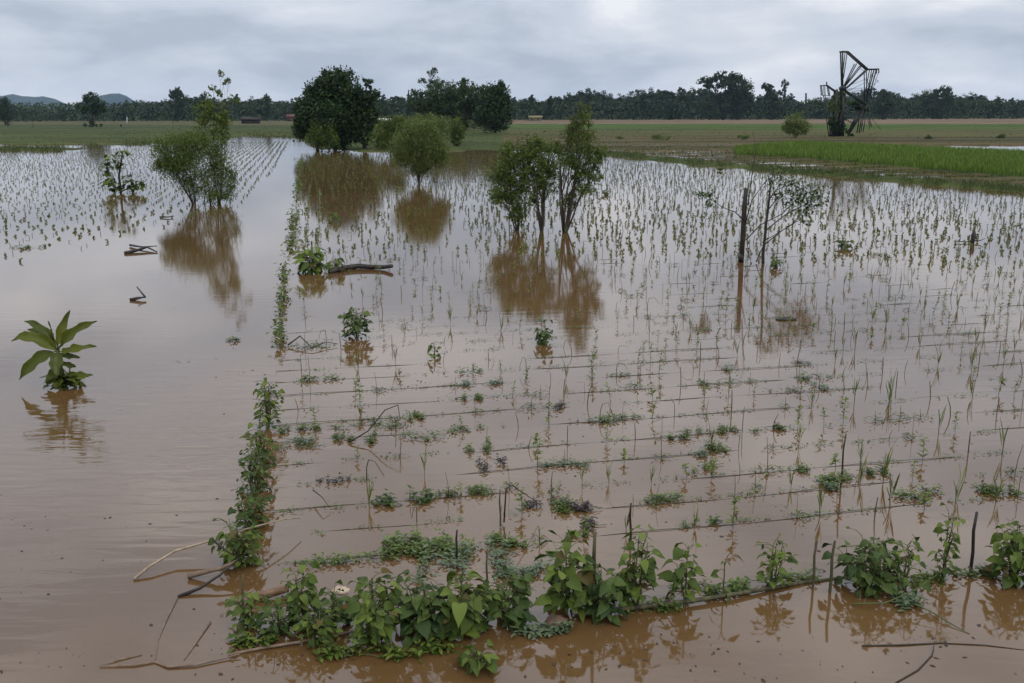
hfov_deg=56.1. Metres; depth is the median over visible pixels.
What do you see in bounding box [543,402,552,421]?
leafy sprout
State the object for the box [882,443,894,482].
grass sprout
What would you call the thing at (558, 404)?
weed mat
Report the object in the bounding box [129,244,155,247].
floating stick
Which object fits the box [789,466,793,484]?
grass sprout
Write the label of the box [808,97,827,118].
wood tree
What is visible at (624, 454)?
leafy sprout
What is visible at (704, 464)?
weed mat
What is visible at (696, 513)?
grass sprout
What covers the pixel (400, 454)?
weed tuft
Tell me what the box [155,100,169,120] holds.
wood tree
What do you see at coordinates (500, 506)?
stake
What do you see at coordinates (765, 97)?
wood tree
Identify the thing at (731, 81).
wood tree
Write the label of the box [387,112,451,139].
feathery shrub
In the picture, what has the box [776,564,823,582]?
weed mat
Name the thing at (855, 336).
grass sprout
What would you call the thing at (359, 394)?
leafy sprout
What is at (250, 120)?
shed
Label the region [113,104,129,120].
wood tree
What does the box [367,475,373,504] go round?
grass sprout
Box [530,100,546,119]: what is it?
wood tree
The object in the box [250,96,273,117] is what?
wood tree
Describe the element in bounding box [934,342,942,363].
grass sprout
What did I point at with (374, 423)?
arched twig
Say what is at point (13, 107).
wood tree
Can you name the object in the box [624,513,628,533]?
grass sprout
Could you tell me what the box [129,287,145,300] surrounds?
floating stick
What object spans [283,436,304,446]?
weed mat
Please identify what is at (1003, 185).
levee grass
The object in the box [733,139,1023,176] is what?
bank grass
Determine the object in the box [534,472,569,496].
weed tuft
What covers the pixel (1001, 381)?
leafy sprout
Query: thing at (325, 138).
round shrub
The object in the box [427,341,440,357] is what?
leafy plant
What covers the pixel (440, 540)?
weed mat
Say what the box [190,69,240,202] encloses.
tall sapling
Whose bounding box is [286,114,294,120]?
farm building
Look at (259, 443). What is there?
climbing bean
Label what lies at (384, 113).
wood tree
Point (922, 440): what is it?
leafy sprout
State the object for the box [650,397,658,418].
leafy sprout
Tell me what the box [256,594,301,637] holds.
bean plant
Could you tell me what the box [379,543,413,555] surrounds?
weed mat
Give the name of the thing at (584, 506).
weed mat
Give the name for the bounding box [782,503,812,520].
weed tuft
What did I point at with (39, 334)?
leaved plant
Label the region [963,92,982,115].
wood tree
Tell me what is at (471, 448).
weed mat
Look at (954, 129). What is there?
ground
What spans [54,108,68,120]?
wood tree
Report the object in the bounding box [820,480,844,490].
weed mat
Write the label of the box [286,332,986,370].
plant string
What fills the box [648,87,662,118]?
wood tree
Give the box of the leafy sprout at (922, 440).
[916,437,928,460]
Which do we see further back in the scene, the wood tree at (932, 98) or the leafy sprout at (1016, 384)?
the wood tree at (932, 98)
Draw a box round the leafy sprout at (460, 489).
[456,482,463,496]
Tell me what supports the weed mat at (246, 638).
on the flood water
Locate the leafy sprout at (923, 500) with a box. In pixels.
[917,492,931,507]
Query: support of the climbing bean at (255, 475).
on the flood water
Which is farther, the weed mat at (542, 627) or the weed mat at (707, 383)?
the weed mat at (707, 383)
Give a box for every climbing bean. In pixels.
[208,512,265,568]
[227,481,275,530]
[236,447,275,493]
[239,410,276,464]
[252,377,284,428]
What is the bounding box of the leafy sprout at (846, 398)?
[838,397,849,420]
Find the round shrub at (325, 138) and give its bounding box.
[304,116,339,150]
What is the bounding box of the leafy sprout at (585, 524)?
[581,514,590,535]
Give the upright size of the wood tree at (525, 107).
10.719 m
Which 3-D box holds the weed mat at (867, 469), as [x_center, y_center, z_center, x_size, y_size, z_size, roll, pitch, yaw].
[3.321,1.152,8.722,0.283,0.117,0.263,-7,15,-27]
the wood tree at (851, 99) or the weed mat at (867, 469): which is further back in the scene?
the wood tree at (851, 99)
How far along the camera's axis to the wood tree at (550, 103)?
459.99 m
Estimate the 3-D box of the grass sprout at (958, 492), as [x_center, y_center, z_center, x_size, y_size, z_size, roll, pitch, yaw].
[3.752,1.234,8.102,0.090,0.524,0.100,-5,14,-21]
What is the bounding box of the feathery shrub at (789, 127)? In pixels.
[781,111,812,137]
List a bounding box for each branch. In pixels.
[99,653,239,667]
[102,654,141,664]
[155,597,177,660]
[177,558,239,597]
[184,621,210,659]
[187,560,235,578]
[212,539,237,557]
[862,642,1022,649]
[895,641,934,682]
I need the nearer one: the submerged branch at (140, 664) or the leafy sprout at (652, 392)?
the submerged branch at (140, 664)
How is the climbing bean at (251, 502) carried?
on the flood water
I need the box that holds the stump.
[959,231,984,242]
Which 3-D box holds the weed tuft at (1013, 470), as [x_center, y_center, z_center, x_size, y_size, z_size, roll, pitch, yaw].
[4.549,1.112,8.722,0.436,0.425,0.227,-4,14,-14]
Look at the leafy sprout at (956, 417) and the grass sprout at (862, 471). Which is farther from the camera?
the leafy sprout at (956, 417)
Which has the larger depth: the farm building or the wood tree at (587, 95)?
the wood tree at (587, 95)
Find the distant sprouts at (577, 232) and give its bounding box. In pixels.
[0,141,1023,269]
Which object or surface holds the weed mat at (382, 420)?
on the flood water
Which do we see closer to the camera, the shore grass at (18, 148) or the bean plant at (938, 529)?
the bean plant at (938, 529)
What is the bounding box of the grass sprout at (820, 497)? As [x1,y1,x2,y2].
[817,486,825,514]
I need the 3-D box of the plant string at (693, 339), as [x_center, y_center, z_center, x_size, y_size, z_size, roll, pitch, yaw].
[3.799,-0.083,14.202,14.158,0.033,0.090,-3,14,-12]
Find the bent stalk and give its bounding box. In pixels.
[366,459,383,479]
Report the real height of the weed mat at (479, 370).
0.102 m
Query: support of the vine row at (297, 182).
on the flood water
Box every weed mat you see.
[11,244,43,248]
[225,336,239,341]
[225,626,281,653]
[269,440,321,449]
[274,416,321,433]
[275,339,334,348]
[283,432,317,443]
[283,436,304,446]
[294,546,401,565]
[300,373,341,381]
[312,635,390,662]
[315,472,351,482]
[326,416,413,430]
[331,430,354,442]
[360,415,408,424]
[363,426,378,444]
[371,485,435,508]
[377,525,478,565]
[377,635,454,662]
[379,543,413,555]
[384,410,417,418]
[399,428,444,441]
[406,411,425,422]
[410,527,515,592]
[428,481,496,498]
[438,366,483,374]
[446,421,483,433]
[457,391,482,401]
[461,376,502,386]
[465,436,493,453]
[475,453,506,474]
[484,529,520,547]
[490,534,528,548]
[493,556,558,579]
[510,618,574,639]
[520,488,569,508]
[538,457,590,468]
[550,491,576,515]
[551,457,589,467]
[552,400,569,409]
[565,527,589,537]
[568,500,602,512]
[579,514,606,530]
[584,414,624,422]
[592,409,639,422]
[607,369,638,376]
[619,593,686,613]
[643,485,686,502]
[661,429,695,439]
[667,578,714,589]
[677,422,732,433]
[681,514,722,527]
[686,459,723,476]
[693,447,714,457]
[697,378,722,386]
[702,583,739,599]
[704,437,730,453]
[716,425,729,433]
[718,575,769,591]
[719,361,737,371]
[728,423,759,432]
[764,385,801,393]
[764,422,793,432]
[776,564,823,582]
[787,461,810,472]
[791,370,833,380]
[810,380,829,389]
[814,468,859,485]
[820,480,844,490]
[857,462,892,477]
[890,585,928,611]
[892,482,942,503]
[909,566,948,586]
[955,563,1007,578]
[970,480,1023,496]
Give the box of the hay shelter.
[528,116,542,120]
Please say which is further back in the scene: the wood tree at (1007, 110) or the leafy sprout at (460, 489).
the wood tree at (1007, 110)
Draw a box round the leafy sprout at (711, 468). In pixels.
[706,457,718,478]
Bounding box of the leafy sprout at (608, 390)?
[605,382,612,404]
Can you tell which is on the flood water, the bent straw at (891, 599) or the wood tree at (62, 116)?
the bent straw at (891, 599)
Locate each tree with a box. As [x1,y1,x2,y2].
[0,96,13,124]
[10,106,19,118]
[14,106,27,120]
[24,109,39,120]
[42,110,57,119]
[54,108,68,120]
[69,109,79,119]
[74,91,106,126]
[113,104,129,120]
[116,99,139,118]
[131,100,149,118]
[136,103,160,120]
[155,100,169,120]
[158,99,179,119]
[165,95,189,119]
[168,87,185,121]
[178,94,198,119]
[183,99,215,117]
[191,91,210,119]
[212,99,234,118]
[233,94,242,117]
[233,99,257,116]
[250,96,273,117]
[263,93,270,120]
[263,104,287,119]
[279,97,301,114]
[290,64,381,149]
[376,96,396,117]
[377,100,404,114]
[378,94,386,111]
[392,93,415,116]
[399,94,425,116]
[406,77,486,129]
[406,90,411,117]
[417,67,440,108]
[472,79,514,132]
[480,138,535,229]
[506,131,567,231]
[511,97,517,116]
[514,98,533,119]
[527,94,536,115]
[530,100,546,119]
[544,96,555,119]
[553,95,567,118]
[554,101,609,232]
[560,88,590,109]
[562,95,581,118]
[575,88,599,118]
[583,90,613,118]
[607,93,630,118]
[620,89,648,118]
[622,95,637,118]
[627,90,661,118]
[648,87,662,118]
[654,90,678,118]
[657,87,691,119]
[673,91,693,116]
[682,86,699,118]
[686,88,709,117]
[692,88,719,118]
[696,70,751,119]
[718,75,755,119]
[740,93,754,118]
[753,89,781,118]
[753,94,763,116]
[761,79,789,119]
[777,95,786,118]
[783,93,794,116]
[789,102,808,118]
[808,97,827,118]
[829,99,850,115]
[845,98,857,116]
[846,95,870,117]
[853,87,880,117]
[870,89,898,119]
[880,91,907,117]
[895,98,907,116]
[896,93,925,117]
[911,89,953,118]
[932,85,954,118]
[945,94,964,117]
[950,97,970,117]
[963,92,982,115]
[975,100,997,117]
[985,95,1006,117]
[1001,100,1012,117]
[1007,99,1023,116]
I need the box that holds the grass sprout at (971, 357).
[968,342,979,369]
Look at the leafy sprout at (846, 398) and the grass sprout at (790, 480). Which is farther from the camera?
the leafy sprout at (846, 398)
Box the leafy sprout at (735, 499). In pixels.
[725,493,742,524]
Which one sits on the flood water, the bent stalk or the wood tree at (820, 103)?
the bent stalk
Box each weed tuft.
[293,359,319,382]
[383,442,409,458]
[415,540,441,558]
[444,472,462,501]
[482,469,524,489]
[516,394,545,410]
[524,384,547,398]
[524,526,557,549]
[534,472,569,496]
[613,402,638,419]
[626,368,647,391]
[644,436,675,460]
[644,483,660,508]
[719,374,746,384]
[741,470,762,492]
[742,442,791,474]
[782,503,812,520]
[887,407,918,421]
[896,422,924,439]
[994,446,1023,475]
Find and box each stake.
[241,575,244,618]
[455,530,457,558]
[485,552,488,590]
[499,490,500,526]
[592,531,596,604]
[629,503,631,540]
[811,540,817,588]
[828,540,835,592]
[840,434,846,486]
[969,511,977,570]
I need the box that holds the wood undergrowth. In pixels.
[0,98,1023,121]
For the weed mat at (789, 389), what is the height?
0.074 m
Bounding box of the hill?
[0,93,132,113]
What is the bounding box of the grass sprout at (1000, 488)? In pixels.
[993,473,1005,502]
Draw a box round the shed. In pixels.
[240,117,261,123]
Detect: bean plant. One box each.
[224,592,271,633]
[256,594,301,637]
[274,560,323,632]
[290,595,343,648]
[315,579,353,629]
[344,567,410,647]
[380,569,451,647]
[431,570,507,641]
[453,639,499,675]
[474,565,537,631]
[533,529,606,622]
[567,563,635,626]
[606,524,664,610]
[657,542,706,600]
[755,533,798,590]
[821,526,903,599]
[871,534,930,596]
[927,502,965,576]
[984,521,1023,589]
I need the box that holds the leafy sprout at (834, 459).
[829,453,840,467]
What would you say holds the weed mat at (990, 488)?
on the flood water
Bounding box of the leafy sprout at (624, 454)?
[620,447,628,460]
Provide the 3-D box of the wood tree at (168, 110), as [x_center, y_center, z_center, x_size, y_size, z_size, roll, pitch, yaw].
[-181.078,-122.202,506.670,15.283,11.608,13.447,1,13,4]
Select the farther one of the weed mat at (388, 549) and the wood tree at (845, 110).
the wood tree at (845, 110)
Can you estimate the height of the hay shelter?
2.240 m
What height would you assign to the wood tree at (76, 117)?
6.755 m
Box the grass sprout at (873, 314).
[868,299,876,319]
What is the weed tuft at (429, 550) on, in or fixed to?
on the flood water
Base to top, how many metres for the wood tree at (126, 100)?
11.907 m
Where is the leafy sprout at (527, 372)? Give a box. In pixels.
[522,366,530,378]
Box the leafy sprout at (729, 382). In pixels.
[724,370,733,395]
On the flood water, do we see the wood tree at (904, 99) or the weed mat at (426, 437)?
the weed mat at (426, 437)
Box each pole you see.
[228,630,353,655]
[246,585,288,603]
[611,576,845,612]
[805,93,806,118]
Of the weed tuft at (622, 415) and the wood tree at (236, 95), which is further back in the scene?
the wood tree at (236, 95)
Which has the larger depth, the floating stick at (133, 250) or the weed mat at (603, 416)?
the floating stick at (133, 250)
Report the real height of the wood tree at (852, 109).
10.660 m
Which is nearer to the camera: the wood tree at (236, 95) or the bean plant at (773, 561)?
the bean plant at (773, 561)
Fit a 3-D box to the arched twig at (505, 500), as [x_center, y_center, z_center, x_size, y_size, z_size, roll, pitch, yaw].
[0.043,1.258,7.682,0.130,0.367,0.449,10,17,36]
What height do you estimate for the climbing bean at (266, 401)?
0.690 m
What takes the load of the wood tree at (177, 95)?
on the ground at (954, 129)
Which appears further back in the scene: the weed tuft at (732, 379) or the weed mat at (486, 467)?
the weed tuft at (732, 379)
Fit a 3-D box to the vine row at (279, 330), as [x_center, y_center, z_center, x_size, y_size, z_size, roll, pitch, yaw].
[-4.102,-0.953,17.049,0.365,0.471,7.765,-3,14,-12]
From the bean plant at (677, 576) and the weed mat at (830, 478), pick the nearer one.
the bean plant at (677, 576)
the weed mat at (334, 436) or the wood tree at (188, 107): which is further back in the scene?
the wood tree at (188, 107)
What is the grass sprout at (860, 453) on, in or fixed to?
on the flood water
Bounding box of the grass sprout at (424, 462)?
[420,448,428,475]
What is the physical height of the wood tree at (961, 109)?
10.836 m
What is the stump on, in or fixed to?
in the flood water
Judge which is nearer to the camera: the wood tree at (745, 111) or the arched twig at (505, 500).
the arched twig at (505, 500)
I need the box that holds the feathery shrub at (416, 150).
[383,115,454,182]
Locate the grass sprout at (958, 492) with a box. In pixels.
[954,460,966,500]
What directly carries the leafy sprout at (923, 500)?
on the flood water
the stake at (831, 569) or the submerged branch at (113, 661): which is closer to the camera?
the submerged branch at (113, 661)
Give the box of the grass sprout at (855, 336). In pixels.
[851,323,857,346]
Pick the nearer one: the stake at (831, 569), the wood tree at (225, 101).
the stake at (831, 569)
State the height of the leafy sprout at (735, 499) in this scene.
0.412 m
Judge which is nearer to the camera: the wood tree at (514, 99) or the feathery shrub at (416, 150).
the feathery shrub at (416, 150)
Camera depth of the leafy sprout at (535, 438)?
9.46 m
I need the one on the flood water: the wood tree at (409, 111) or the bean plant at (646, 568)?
the bean plant at (646, 568)
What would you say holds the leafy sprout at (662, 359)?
on the flood water
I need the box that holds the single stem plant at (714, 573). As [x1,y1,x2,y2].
[710,553,742,602]
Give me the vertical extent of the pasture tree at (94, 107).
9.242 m
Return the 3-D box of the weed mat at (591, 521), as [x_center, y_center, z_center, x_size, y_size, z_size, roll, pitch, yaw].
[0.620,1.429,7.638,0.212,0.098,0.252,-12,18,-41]
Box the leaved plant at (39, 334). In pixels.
[12,310,96,389]
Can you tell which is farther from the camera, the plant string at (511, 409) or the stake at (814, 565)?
the plant string at (511, 409)
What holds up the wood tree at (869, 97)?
on the ground at (954, 129)
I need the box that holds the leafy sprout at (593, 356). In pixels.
[588,355,596,377]
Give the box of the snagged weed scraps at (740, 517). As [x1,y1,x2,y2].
[264,290,1023,564]
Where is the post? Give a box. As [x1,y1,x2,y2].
[738,188,747,261]
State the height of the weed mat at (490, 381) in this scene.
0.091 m
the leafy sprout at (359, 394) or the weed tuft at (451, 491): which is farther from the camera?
the leafy sprout at (359, 394)
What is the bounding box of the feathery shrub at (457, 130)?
[442,115,465,145]
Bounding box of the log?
[328,263,392,273]
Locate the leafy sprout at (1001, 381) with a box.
[993,376,1006,391]
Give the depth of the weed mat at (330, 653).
5.82 m
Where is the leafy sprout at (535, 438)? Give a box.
[532,432,542,444]
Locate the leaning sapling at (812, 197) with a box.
[691,132,833,262]
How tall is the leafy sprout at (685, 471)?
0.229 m
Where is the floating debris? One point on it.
(785, 319)
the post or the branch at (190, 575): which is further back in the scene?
the post
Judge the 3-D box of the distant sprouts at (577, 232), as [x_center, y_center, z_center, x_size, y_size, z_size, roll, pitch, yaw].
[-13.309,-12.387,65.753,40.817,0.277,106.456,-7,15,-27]
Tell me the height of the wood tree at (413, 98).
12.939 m
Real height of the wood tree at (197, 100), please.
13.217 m
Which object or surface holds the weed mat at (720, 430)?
on the flood water
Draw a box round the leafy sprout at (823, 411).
[818,403,829,425]
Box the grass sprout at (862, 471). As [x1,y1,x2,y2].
[860,455,867,483]
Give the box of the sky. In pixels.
[0,0,1023,104]
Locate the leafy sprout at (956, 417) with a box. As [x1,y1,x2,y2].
[952,411,962,429]
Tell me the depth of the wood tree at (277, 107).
483.44 m
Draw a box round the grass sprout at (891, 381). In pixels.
[888,368,896,396]
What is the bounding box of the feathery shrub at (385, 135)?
[364,114,406,155]
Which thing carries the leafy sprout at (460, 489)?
on the flood water
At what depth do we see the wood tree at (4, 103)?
291.40 m
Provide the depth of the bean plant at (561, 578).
6.21 m
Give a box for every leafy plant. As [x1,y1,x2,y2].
[292,246,326,274]
[324,257,344,269]
[326,210,342,221]
[337,307,374,339]
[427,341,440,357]
[534,317,552,344]
[770,257,782,267]
[835,238,854,248]
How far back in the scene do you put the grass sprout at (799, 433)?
9.42 m
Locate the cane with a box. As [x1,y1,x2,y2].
[133,518,299,579]
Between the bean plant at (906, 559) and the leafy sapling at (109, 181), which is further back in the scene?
the leafy sapling at (109, 181)
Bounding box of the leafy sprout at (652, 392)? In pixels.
[647,385,655,398]
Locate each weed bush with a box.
[651,133,671,139]
[737,134,749,138]
[995,134,1006,137]
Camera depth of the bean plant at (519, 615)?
6.12 m
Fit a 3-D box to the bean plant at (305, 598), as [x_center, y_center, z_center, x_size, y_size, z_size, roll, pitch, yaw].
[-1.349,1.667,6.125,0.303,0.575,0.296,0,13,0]
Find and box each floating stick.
[124,246,156,253]
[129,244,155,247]
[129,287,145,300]
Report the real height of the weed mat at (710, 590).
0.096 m
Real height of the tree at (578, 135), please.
3.738 m
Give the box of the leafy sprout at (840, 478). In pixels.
[832,468,845,491]
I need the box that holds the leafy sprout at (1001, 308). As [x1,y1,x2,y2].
[996,302,1004,320]
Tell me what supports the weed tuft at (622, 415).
on the flood water
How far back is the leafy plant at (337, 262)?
20.06 m
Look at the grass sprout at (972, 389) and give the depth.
11.06 m
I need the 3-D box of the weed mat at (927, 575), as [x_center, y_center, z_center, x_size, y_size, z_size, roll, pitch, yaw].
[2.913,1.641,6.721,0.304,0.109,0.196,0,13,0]
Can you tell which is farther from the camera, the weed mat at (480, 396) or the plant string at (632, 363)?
the plant string at (632, 363)
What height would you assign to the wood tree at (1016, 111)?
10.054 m
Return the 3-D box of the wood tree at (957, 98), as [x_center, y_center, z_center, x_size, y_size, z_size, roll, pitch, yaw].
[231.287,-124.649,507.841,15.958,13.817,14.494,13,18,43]
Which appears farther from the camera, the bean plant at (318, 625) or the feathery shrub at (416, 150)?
the feathery shrub at (416, 150)
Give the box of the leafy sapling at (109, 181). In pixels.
[97,150,147,192]
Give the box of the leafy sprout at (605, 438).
[603,423,611,440]
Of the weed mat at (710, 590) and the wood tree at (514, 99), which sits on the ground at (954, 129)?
the wood tree at (514, 99)
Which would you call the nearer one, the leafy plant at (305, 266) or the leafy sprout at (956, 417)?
the leafy sprout at (956, 417)
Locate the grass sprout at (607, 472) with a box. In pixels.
[606,455,615,482]
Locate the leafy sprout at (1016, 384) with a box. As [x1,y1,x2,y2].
[1011,376,1022,393]
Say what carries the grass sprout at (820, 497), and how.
on the flood water
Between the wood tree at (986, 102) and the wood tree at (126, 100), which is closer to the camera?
the wood tree at (986, 102)
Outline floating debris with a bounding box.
[776,317,796,320]
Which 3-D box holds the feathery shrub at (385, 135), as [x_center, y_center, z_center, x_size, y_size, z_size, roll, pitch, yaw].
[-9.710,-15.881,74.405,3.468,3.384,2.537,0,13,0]
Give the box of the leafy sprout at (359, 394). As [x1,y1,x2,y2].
[354,378,364,401]
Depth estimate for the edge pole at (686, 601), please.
6.46 m
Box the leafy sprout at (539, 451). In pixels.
[534,439,544,465]
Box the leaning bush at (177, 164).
[148,119,240,204]
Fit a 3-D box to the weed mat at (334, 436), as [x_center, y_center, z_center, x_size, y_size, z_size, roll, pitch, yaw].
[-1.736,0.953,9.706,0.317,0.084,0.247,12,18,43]
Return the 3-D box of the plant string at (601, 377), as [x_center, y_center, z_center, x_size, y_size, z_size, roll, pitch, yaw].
[3.364,0.330,12.423,12.548,0.032,0.088,-3,14,-12]
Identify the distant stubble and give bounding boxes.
[0,141,1022,269]
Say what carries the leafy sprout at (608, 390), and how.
on the flood water
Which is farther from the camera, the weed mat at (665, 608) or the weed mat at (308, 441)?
the weed mat at (308, 441)
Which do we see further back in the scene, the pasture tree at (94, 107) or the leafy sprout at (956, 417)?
the pasture tree at (94, 107)
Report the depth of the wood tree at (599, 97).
497.81 m
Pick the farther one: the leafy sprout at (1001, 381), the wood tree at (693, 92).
the wood tree at (693, 92)
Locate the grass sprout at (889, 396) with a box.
[885,381,892,402]
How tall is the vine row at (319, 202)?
0.230 m
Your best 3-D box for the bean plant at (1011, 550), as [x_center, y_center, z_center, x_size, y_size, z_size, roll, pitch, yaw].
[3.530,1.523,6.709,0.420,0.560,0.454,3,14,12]
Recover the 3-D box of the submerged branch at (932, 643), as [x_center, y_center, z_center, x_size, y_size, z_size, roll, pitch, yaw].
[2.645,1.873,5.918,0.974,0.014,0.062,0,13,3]
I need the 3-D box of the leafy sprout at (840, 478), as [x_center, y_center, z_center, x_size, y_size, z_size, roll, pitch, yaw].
[2.822,1.240,8.271,0.102,0.350,0.118,-3,14,-13]
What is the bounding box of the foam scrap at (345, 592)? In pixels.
[332,585,349,595]
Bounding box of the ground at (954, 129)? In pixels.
[0,114,1023,192]
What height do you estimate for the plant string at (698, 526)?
0.028 m
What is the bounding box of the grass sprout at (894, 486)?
[886,473,900,505]
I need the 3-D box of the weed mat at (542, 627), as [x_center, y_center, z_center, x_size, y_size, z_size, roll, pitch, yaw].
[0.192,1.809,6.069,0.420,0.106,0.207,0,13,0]
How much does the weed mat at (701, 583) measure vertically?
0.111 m
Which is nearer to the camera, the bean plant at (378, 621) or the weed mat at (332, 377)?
the bean plant at (378, 621)
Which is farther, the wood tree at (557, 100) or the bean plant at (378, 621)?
the wood tree at (557, 100)
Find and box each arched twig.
[287,336,336,347]
[350,405,399,442]
[503,485,537,522]
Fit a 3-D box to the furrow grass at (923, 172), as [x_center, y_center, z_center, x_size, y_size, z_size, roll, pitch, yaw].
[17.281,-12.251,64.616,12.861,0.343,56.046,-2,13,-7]
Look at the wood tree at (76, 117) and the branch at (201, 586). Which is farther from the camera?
the wood tree at (76, 117)
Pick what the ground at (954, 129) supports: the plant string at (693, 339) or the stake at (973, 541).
the stake at (973, 541)
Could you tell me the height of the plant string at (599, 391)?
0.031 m
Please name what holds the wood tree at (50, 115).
on the ground at (954, 129)
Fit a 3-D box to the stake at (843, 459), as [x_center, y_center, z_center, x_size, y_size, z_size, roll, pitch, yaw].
[2.886,1.209,8.420,0.027,0.840,0.026,-6,14,-22]
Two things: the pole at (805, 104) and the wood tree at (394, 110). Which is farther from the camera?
the wood tree at (394, 110)
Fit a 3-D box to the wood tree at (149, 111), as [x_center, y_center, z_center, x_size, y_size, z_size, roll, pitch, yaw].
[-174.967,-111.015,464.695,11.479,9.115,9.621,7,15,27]
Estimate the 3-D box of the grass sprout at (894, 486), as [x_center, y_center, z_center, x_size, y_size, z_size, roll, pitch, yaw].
[3.165,1.302,7.995,0.109,0.454,0.072,2,14,9]
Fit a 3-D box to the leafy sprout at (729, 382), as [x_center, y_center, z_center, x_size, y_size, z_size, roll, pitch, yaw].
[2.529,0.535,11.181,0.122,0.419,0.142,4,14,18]
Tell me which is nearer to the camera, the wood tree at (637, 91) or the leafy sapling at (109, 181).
the leafy sapling at (109, 181)
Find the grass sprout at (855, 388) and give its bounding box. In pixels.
[852,375,860,403]
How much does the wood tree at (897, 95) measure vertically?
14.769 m
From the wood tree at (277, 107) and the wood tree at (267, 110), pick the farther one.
the wood tree at (277, 107)
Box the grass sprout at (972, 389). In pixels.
[969,372,977,396]
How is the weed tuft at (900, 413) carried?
on the flood water
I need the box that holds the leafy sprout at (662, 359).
[657,350,666,369]
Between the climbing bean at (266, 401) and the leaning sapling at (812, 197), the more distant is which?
the leaning sapling at (812, 197)
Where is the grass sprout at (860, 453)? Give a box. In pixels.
[857,435,865,462]
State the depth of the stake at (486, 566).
6.44 m
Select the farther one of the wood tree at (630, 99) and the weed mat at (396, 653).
the wood tree at (630, 99)
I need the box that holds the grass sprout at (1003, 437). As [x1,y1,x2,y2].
[999,416,1007,453]
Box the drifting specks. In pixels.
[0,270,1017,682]
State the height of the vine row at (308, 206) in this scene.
0.268 m
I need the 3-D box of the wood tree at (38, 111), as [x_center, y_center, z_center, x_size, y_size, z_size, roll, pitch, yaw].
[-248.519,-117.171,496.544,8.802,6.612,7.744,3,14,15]
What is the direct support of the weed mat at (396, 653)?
on the flood water
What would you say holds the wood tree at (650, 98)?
on the ground at (954, 129)
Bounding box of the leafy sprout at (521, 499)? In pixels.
[514,489,526,511]
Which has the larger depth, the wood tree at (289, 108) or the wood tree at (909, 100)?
the wood tree at (909, 100)
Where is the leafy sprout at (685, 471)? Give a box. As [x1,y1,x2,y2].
[681,463,690,477]
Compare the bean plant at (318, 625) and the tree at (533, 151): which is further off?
the tree at (533, 151)
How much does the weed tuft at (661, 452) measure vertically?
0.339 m
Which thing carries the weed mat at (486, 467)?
on the flood water
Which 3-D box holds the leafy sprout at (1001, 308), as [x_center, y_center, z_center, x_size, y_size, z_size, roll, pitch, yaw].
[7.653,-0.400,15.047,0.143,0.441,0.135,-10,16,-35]
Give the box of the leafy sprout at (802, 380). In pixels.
[799,369,807,392]
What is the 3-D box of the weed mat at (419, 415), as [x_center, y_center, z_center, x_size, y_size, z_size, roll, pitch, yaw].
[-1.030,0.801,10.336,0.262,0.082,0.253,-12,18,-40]
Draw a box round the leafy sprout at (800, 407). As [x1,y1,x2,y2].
[792,405,803,424]
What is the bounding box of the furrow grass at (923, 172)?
[600,145,1023,185]
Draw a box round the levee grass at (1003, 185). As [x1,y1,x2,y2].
[600,149,1023,192]
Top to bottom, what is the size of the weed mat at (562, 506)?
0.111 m
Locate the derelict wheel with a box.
[820,51,880,135]
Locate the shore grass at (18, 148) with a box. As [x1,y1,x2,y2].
[0,130,312,151]
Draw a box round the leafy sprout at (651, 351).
[647,341,655,360]
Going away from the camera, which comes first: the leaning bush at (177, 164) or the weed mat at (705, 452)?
the weed mat at (705, 452)
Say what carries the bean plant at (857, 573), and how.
on the flood water
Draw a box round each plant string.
[262,457,952,511]
[271,390,1023,442]
[271,409,1019,466]
[272,362,1023,410]
[273,503,926,564]
[274,378,998,425]
[275,341,992,382]
[278,350,1021,395]
[279,427,1021,487]
[281,323,980,360]
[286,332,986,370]
[322,481,899,531]
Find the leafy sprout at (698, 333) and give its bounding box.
[693,330,703,344]
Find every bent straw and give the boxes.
[852,574,937,604]
[909,601,969,633]
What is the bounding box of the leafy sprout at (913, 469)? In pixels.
[909,460,917,479]
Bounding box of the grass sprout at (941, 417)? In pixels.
[937,406,945,433]
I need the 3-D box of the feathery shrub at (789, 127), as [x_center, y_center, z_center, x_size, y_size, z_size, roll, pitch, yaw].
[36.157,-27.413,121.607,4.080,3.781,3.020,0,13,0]
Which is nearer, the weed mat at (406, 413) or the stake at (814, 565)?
the stake at (814, 565)
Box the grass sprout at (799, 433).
[798,424,805,446]
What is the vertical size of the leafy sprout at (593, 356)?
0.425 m
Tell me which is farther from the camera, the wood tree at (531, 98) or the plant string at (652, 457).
the wood tree at (531, 98)
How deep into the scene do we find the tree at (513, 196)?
26.73 m
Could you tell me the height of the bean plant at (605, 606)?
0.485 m
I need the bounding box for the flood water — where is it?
[0,136,1023,682]
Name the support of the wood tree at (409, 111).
on the ground at (954, 129)
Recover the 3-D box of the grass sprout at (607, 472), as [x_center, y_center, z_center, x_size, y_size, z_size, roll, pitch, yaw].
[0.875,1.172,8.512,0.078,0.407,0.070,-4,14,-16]
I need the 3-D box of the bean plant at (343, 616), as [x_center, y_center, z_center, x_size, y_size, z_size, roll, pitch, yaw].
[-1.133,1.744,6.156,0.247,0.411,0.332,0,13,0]
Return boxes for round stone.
[545,613,567,625]
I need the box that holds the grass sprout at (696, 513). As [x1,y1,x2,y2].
[690,495,698,527]
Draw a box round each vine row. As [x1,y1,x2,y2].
[266,253,292,347]
[280,159,303,251]
[304,184,311,243]
[314,191,322,244]
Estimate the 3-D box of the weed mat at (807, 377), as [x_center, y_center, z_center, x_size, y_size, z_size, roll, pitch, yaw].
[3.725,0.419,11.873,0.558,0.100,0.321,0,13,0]
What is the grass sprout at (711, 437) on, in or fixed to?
on the flood water
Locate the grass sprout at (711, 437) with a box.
[709,427,715,448]

